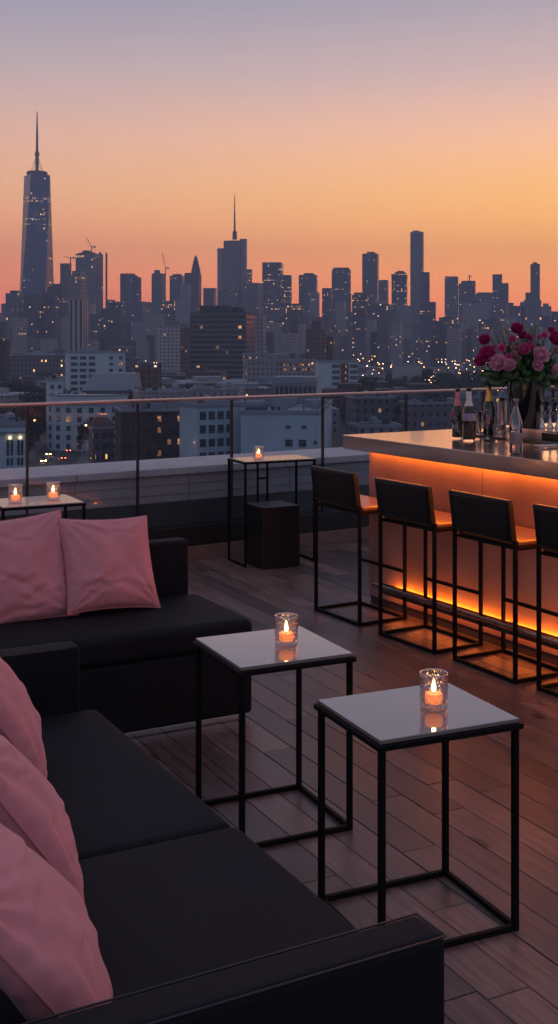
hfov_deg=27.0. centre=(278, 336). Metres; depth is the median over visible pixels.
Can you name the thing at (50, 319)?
tower block
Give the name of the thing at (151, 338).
apartment block
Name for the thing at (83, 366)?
office building
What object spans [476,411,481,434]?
highball glass
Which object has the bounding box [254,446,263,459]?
candle holder
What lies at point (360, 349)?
apartment block
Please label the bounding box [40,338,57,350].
apartment block
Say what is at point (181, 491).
parapet wall
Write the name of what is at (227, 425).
window
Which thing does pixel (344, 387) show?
building
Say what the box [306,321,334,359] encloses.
apartment tower
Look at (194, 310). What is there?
tower block
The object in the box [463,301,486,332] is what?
skyscraper
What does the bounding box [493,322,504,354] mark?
apartment block
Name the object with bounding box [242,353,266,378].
office building
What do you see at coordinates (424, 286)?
skyscraper
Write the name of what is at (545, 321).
tower block
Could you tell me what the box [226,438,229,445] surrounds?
window
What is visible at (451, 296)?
skyscraper
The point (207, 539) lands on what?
deck kerb
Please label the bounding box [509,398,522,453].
clear bottle
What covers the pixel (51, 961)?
pillow
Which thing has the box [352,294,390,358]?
skyscraper
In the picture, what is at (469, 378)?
tree
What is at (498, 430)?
tumbler
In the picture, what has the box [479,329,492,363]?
apartment block
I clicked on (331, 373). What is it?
office building
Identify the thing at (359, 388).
tree
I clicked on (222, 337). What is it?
office building
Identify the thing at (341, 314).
tower block
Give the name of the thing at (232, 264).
skyscraper
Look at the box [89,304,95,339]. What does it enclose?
tower block
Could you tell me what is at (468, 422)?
champagne bottle
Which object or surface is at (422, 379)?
tree
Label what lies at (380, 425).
office building
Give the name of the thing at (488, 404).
champagne bottle
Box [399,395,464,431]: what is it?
office building
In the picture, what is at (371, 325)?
tower block
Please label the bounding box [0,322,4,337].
apartment block
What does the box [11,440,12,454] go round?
window
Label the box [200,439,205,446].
window
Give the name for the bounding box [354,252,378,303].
skyscraper
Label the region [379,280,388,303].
skyscraper
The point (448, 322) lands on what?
tower block
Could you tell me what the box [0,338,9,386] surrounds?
office building
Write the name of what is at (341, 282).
skyscraper
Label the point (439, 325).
tower block
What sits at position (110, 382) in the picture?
roof
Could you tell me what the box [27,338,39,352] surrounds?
apartment block
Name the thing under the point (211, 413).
window
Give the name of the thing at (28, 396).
tree
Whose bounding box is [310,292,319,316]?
skyscraper
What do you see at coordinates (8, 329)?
apartment block
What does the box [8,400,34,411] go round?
tree
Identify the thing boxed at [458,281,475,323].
skyscraper
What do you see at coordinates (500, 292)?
skyscraper
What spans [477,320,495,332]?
tower block
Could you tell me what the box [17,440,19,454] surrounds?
window
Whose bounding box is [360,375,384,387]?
tree
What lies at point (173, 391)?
office building
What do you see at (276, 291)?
skyscraper
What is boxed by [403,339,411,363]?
apartment block
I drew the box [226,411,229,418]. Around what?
window
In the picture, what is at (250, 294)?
skyscraper
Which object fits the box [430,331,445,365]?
apartment block
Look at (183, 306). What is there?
skyscraper
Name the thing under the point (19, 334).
apartment block
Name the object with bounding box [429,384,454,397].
tree
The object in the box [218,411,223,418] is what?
window
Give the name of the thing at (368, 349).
apartment block
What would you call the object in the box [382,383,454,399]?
building
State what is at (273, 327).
tower block
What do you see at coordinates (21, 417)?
tree
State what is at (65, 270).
skyscraper
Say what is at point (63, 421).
apartment building
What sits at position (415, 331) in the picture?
tower block
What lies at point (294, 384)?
office building
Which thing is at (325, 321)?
tower block
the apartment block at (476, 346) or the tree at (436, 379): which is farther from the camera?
the apartment block at (476, 346)
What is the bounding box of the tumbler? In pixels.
[493,424,505,436]
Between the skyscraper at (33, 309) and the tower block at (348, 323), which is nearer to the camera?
the skyscraper at (33, 309)
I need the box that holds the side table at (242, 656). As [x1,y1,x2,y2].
[192,626,356,847]
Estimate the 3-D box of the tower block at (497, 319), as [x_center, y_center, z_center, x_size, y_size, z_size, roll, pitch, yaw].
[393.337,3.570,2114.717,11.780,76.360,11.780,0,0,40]
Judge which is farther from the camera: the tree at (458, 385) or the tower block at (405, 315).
the tower block at (405, 315)
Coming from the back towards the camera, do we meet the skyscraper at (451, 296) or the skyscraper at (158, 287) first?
the skyscraper at (451, 296)
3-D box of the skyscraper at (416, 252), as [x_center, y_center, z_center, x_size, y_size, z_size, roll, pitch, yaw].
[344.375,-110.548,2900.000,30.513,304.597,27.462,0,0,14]
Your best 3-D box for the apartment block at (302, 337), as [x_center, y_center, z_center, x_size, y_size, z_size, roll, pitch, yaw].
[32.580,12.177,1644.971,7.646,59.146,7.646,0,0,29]
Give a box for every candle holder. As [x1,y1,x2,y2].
[8,484,22,503]
[46,481,59,500]
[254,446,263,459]
[274,612,297,647]
[419,668,447,712]
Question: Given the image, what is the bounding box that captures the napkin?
[534,444,557,446]
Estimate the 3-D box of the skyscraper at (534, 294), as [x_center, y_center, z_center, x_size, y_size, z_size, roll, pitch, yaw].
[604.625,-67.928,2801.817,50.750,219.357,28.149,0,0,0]
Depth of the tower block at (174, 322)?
1981.52 m
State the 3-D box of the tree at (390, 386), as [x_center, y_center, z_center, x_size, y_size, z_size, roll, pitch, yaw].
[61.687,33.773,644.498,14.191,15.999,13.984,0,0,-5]
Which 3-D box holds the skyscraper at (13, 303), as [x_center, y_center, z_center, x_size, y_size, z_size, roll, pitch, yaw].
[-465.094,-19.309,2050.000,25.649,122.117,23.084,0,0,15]
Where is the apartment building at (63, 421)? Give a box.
[46,393,128,451]
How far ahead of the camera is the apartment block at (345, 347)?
1424.10 m
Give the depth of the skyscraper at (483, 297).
2881.34 m
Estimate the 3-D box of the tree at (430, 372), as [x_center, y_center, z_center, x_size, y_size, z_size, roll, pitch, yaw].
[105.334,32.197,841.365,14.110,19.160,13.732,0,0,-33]
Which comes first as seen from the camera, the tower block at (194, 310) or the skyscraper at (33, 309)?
the skyscraper at (33, 309)
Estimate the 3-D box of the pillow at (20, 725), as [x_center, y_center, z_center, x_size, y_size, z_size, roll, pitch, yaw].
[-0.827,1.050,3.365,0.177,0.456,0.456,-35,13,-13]
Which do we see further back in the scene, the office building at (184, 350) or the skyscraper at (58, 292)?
the skyscraper at (58, 292)
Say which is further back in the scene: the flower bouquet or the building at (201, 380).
the building at (201, 380)
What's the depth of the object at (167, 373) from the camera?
892.55 m
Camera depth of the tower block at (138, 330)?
2092.39 m
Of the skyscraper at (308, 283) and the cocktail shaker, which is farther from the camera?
the skyscraper at (308, 283)
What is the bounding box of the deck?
[130,539,557,1023]
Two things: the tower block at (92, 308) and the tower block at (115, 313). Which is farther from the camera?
the tower block at (92, 308)
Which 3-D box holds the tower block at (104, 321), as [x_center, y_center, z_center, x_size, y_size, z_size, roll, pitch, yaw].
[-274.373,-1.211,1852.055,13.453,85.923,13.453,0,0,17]
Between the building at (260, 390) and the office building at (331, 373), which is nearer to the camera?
the building at (260, 390)
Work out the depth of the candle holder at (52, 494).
6.71 m
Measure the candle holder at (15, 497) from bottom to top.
0.104 m
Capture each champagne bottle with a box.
[452,388,462,436]
[462,388,475,439]
[483,383,494,433]
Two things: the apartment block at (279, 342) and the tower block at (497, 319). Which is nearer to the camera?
the apartment block at (279, 342)
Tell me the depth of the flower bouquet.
7.38 m
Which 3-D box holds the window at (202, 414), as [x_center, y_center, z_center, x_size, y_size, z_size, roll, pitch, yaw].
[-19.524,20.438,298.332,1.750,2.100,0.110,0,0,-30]
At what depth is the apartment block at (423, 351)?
1580.83 m
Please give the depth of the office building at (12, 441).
255.31 m
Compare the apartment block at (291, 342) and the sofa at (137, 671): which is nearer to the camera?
the sofa at (137, 671)
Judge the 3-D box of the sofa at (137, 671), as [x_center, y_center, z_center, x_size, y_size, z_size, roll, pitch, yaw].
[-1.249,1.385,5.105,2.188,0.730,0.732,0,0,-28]
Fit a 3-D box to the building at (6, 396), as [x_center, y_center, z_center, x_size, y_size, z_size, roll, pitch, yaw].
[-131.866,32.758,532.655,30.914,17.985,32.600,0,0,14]
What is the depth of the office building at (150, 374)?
640.19 m
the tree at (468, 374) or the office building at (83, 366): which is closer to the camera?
the office building at (83, 366)
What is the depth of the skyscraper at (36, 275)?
2673.48 m
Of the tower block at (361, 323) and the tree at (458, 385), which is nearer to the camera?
the tree at (458, 385)
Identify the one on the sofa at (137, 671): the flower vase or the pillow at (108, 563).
the pillow at (108, 563)
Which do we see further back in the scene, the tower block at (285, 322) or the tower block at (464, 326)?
the tower block at (464, 326)
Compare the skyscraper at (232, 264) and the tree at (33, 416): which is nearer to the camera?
the tree at (33, 416)
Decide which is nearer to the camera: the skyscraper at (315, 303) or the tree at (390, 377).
the tree at (390, 377)
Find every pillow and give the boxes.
[0,509,78,623]
[0,657,47,778]
[0,735,83,900]
[0,823,112,1023]
[58,515,160,614]
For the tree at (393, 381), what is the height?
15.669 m
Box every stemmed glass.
[538,402,545,427]
[546,402,553,427]
[554,402,557,428]
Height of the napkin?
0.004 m
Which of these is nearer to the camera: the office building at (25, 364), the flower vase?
the flower vase
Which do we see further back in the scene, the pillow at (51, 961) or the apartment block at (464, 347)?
the apartment block at (464, 347)
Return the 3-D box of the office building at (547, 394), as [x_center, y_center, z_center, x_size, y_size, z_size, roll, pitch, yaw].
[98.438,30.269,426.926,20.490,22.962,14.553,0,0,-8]
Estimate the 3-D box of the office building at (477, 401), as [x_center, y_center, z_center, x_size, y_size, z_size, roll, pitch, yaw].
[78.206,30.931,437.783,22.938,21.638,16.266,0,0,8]
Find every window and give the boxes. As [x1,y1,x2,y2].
[7,440,8,454]
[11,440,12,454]
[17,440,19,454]
[21,440,22,454]
[200,412,205,419]
[200,425,205,433]
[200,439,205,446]
[209,411,214,419]
[209,425,214,432]
[209,438,214,446]
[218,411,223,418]
[218,424,223,432]
[218,438,223,445]
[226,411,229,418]
[226,424,229,431]
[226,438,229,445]
[285,439,292,446]
[299,440,305,446]
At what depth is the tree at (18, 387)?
641.70 m
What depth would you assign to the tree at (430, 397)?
460.68 m
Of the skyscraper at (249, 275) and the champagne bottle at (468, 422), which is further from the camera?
the skyscraper at (249, 275)
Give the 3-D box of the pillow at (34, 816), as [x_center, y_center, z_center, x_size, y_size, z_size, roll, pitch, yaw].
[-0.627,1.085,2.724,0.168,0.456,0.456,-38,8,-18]
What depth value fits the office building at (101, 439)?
355.29 m
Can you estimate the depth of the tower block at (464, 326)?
1970.37 m
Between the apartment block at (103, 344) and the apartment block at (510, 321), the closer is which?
the apartment block at (510, 321)
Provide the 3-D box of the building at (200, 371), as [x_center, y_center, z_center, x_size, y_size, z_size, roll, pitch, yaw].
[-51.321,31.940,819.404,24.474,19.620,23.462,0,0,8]
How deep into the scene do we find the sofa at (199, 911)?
2.55 m
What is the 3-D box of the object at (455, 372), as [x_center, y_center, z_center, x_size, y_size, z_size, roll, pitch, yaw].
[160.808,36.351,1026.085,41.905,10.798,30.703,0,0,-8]
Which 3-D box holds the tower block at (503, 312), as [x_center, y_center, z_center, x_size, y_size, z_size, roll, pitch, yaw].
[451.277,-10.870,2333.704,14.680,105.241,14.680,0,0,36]
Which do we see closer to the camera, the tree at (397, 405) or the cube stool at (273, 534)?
the cube stool at (273, 534)
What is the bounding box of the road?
[29,443,81,466]
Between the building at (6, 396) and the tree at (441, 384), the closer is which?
the building at (6, 396)
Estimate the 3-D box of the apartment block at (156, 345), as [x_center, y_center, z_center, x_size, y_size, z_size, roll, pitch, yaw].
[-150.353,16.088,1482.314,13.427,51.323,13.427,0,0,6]
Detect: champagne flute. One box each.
[450,413,465,440]
[483,409,491,439]
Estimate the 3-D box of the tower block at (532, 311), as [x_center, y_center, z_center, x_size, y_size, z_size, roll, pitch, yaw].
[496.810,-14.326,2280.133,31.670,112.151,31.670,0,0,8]
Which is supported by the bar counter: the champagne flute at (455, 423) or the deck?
the champagne flute at (455, 423)
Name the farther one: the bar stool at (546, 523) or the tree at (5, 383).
the tree at (5, 383)
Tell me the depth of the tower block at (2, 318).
2161.00 m
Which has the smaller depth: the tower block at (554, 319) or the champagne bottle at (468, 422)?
the champagne bottle at (468, 422)
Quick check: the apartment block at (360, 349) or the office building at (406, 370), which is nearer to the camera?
the office building at (406, 370)
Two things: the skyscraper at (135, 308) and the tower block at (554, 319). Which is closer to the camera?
the tower block at (554, 319)
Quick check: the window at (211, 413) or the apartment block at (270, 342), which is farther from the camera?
the apartment block at (270, 342)
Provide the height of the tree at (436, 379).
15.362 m
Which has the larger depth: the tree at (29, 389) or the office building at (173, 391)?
the tree at (29, 389)
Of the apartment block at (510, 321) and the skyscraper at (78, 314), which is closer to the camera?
the skyscraper at (78, 314)
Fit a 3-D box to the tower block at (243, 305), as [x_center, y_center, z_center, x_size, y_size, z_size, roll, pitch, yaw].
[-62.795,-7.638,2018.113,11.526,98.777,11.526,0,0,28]
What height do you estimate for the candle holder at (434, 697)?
0.110 m
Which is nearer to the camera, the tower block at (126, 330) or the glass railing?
the glass railing
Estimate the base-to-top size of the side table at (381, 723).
0.625 m
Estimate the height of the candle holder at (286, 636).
0.110 m
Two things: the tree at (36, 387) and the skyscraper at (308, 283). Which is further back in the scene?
the skyscraper at (308, 283)
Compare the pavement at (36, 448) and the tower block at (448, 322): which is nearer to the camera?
the pavement at (36, 448)
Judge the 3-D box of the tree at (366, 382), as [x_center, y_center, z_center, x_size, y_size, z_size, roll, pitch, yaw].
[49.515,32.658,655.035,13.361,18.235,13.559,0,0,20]
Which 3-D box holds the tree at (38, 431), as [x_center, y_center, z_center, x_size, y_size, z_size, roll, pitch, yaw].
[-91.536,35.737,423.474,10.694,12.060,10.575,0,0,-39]
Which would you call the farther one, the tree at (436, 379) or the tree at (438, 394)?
the tree at (436, 379)
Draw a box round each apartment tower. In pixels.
[255,315,265,352]
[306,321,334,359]
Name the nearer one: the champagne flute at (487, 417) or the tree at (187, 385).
the champagne flute at (487, 417)
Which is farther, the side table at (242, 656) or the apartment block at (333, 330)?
the apartment block at (333, 330)
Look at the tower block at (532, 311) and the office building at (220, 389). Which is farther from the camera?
the tower block at (532, 311)
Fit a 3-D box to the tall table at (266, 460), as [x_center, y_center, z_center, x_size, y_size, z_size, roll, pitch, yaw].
[-0.058,1.350,9.061,0.606,0.800,0.346,0,0,-25]
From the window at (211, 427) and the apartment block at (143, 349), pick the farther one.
the apartment block at (143, 349)
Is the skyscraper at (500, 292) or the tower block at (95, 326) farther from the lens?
the skyscraper at (500, 292)
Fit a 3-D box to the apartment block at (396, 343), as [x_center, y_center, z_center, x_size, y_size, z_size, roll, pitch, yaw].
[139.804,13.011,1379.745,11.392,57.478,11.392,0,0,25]
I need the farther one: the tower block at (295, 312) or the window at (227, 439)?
the tower block at (295, 312)
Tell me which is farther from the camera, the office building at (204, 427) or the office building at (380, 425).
the office building at (380, 425)
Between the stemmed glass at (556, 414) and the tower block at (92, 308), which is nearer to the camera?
the stemmed glass at (556, 414)
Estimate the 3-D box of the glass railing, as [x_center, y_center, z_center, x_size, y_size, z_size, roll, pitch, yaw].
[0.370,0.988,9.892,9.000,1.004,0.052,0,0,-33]
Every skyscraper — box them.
[5,290,24,321]
[20,112,53,296]
[23,294,42,337]
[42,284,68,348]
[60,263,70,291]
[69,271,88,350]
[76,250,106,313]
[120,273,151,321]
[152,270,165,313]
[170,274,183,320]
[176,284,190,323]
[184,255,200,308]
[203,288,216,305]
[217,194,246,304]
[218,283,261,314]
[247,269,251,282]
[262,262,291,322]
[299,273,317,312]
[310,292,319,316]
[322,288,332,316]
[332,267,350,310]
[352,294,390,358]
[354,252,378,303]
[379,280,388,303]
[391,271,407,310]
[410,230,423,323]
[420,272,429,301]
[439,276,457,323]
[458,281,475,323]
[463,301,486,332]
[476,292,491,319]
[492,274,513,317]
[520,262,539,305]
[541,303,550,315]
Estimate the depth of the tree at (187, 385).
562.45 m
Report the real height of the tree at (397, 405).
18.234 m
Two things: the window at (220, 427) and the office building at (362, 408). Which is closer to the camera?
the window at (220, 427)
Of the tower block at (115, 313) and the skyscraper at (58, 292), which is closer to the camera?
the tower block at (115, 313)
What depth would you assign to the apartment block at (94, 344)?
1417.45 m
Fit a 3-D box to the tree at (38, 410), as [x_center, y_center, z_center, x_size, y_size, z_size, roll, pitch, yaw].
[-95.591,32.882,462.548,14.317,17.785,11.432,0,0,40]
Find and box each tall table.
[0,494,85,520]
[227,455,315,567]
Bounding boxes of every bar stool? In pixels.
[310,466,406,626]
[375,478,482,654]
[448,490,557,683]
[533,504,557,696]
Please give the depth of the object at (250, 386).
595.52 m
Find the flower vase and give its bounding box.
[506,379,544,427]
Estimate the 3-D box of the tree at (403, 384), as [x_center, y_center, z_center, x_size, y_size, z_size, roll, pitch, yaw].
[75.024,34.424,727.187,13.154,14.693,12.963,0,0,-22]
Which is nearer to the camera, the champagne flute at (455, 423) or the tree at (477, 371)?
the champagne flute at (455, 423)
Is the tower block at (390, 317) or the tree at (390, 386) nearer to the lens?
the tree at (390, 386)
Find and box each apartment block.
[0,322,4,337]
[5,322,11,352]
[12,318,26,352]
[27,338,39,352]
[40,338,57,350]
[61,317,68,350]
[89,340,98,350]
[97,338,107,350]
[108,326,120,350]
[124,340,135,356]
[136,340,149,360]
[146,335,154,362]
[155,329,157,362]
[266,332,273,353]
[276,332,284,353]
[284,333,298,356]
[298,324,305,354]
[327,325,339,359]
[339,336,351,359]
[355,338,365,363]
[366,333,370,365]
[371,332,376,365]
[377,327,388,364]
[391,323,402,364]
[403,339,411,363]
[416,338,429,366]
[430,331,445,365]
[447,328,461,369]
[462,333,466,362]
[467,329,474,361]
[472,333,482,367]
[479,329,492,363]
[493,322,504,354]
[507,318,516,345]
[536,328,549,349]
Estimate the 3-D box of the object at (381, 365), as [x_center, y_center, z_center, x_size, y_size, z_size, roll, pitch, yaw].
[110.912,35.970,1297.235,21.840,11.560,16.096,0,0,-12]
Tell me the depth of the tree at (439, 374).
813.58 m
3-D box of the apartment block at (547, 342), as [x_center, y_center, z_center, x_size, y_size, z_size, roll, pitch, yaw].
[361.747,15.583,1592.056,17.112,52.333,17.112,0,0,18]
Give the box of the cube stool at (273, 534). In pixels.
[247,500,299,569]
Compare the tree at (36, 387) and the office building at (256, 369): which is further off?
the office building at (256, 369)
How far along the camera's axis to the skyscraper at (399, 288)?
2486.03 m
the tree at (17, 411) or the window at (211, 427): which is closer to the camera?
the window at (211, 427)
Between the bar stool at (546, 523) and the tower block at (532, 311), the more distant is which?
the tower block at (532, 311)
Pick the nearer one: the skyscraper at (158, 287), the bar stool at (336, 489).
the bar stool at (336, 489)
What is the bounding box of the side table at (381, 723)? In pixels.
[314,682,523,948]
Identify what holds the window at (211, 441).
in the office building at (204, 427)
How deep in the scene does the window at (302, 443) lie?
290.43 m
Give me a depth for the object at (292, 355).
1175.83 m
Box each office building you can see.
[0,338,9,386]
[0,412,29,468]
[9,354,64,381]
[45,373,63,442]
[64,348,125,393]
[87,417,114,462]
[110,346,132,368]
[114,402,179,461]
[132,384,191,405]
[133,363,161,387]
[157,325,180,371]
[178,394,241,456]
[180,328,189,377]
[190,305,254,378]
[190,382,244,400]
[239,396,332,453]
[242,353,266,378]
[246,359,315,382]
[272,376,317,394]
[314,360,358,397]
[344,390,396,434]
[348,416,401,433]
[392,364,421,382]
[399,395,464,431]
[460,390,510,425]
[542,390,557,423]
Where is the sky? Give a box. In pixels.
[0,0,557,320]
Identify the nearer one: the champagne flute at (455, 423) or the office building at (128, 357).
the champagne flute at (455, 423)
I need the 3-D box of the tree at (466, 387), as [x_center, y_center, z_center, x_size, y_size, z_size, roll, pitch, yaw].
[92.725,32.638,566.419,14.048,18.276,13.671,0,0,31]
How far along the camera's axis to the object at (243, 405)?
457.76 m
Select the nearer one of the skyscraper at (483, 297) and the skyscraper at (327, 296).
the skyscraper at (327, 296)
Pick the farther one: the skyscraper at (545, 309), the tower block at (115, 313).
the skyscraper at (545, 309)
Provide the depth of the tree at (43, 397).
503.91 m
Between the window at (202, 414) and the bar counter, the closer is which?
the bar counter
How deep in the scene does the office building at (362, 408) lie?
420.42 m
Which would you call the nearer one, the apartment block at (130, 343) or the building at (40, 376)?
the building at (40, 376)
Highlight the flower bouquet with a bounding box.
[474,321,557,389]
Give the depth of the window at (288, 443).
290.78 m
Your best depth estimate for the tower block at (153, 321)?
1889.12 m
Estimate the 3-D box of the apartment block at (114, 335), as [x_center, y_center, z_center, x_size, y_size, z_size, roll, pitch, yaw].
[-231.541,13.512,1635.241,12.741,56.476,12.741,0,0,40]
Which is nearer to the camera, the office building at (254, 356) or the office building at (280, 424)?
the office building at (280, 424)
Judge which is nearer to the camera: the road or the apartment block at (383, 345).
the road
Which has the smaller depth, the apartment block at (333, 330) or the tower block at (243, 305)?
the apartment block at (333, 330)
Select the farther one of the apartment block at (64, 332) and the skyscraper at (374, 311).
the skyscraper at (374, 311)
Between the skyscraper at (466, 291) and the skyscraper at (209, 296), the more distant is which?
the skyscraper at (209, 296)
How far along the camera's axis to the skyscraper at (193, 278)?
2591.76 m
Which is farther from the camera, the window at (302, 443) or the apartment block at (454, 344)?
the apartment block at (454, 344)
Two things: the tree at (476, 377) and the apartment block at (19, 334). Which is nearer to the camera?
the tree at (476, 377)
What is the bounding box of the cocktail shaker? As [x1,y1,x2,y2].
[497,397,506,425]
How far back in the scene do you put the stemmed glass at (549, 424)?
7.37 m
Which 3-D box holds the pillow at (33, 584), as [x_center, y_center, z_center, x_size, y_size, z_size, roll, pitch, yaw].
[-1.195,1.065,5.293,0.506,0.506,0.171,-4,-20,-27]
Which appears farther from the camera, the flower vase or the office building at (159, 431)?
the office building at (159, 431)
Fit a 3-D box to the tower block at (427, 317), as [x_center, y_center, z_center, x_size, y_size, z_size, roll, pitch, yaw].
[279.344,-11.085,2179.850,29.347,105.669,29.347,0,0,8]
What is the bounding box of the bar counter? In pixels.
[343,423,557,665]
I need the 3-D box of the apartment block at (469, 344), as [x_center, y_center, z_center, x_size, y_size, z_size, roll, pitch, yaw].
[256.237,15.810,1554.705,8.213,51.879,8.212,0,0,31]
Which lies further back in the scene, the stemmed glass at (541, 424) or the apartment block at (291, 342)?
the apartment block at (291, 342)
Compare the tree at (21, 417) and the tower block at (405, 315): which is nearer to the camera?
the tree at (21, 417)
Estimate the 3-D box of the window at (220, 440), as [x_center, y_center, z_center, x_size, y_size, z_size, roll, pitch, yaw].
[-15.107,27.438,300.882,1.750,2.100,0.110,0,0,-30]
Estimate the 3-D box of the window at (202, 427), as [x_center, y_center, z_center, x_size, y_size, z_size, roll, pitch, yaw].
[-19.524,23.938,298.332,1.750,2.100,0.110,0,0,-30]
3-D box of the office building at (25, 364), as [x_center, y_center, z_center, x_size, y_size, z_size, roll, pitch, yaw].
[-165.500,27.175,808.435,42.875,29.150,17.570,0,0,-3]
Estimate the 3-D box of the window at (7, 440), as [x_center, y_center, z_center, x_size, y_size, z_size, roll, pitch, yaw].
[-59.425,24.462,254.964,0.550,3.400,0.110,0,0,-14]
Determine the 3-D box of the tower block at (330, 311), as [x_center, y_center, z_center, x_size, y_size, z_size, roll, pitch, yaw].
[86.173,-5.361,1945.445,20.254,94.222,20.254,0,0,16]
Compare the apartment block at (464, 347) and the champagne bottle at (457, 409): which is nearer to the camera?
the champagne bottle at (457, 409)
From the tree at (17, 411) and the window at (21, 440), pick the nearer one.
the window at (21, 440)
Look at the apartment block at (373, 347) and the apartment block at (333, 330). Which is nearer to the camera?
the apartment block at (373, 347)
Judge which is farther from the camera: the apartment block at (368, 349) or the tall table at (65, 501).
the apartment block at (368, 349)
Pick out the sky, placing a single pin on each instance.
(339, 131)
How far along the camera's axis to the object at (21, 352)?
1252.51 m
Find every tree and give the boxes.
[0,379,21,388]
[1,408,23,415]
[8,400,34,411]
[9,379,29,391]
[15,411,46,446]
[15,413,33,429]
[18,390,45,402]
[22,417,42,435]
[23,385,45,393]
[24,397,45,440]
[25,385,45,390]
[29,433,33,451]
[31,393,45,411]
[76,419,88,444]
[124,387,139,403]
[182,383,193,389]
[355,383,378,391]
[358,378,376,387]
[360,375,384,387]
[378,383,398,387]
[383,374,391,383]
[385,379,400,386]
[390,380,405,386]
[392,394,401,415]
[408,372,430,382]
[419,387,441,399]
[422,368,433,379]
[427,393,448,399]
[429,381,453,388]
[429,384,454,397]
[430,376,448,385]
[436,371,452,378]
[449,379,468,388]
[454,385,478,395]
[458,374,473,383]
[459,372,474,379]
[465,379,482,387]
[470,369,482,375]
[472,374,485,382]
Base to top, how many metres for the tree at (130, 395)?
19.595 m
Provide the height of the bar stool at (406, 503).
0.925 m
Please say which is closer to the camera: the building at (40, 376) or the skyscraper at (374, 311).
the building at (40, 376)
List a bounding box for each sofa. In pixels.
[0,537,251,737]
[0,641,446,1023]
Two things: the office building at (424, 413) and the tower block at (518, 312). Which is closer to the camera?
the office building at (424, 413)
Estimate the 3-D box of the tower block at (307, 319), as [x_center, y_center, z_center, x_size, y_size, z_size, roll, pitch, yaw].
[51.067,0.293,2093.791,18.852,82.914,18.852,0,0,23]
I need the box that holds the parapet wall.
[0,447,368,527]
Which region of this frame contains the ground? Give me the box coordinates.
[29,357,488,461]
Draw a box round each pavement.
[29,432,45,460]
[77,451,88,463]
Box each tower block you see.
[0,315,4,321]
[43,301,58,348]
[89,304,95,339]
[90,314,100,339]
[101,308,108,337]
[109,301,121,345]
[122,322,130,345]
[131,322,145,339]
[146,314,164,334]
[161,301,174,324]
[169,321,179,324]
[191,309,198,312]
[229,303,237,307]
[238,303,246,311]
[266,323,280,353]
[274,317,290,332]
[287,303,302,332]
[303,313,313,328]
[312,317,328,328]
[323,305,336,324]
[337,302,345,335]
[346,311,351,335]
[356,310,366,337]
[367,319,376,332]
[384,311,397,361]
[397,306,411,338]
[412,324,419,356]
[420,302,435,337]
[436,321,442,330]
[443,317,453,358]
[460,323,470,332]
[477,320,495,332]
[491,317,499,321]
[499,304,508,351]
[513,306,523,330]
[523,300,540,340]
[541,316,550,347]
[551,311,557,358]
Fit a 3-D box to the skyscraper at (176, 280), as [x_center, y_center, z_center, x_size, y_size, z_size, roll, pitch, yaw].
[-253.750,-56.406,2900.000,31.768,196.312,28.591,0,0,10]
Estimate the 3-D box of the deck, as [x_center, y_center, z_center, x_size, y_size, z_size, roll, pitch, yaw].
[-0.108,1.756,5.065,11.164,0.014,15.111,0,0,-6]
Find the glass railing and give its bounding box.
[0,386,555,520]
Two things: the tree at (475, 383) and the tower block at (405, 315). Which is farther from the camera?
the tower block at (405, 315)
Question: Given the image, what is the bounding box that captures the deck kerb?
[148,509,368,559]
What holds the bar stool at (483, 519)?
on the deck
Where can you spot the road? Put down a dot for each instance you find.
(73, 457)

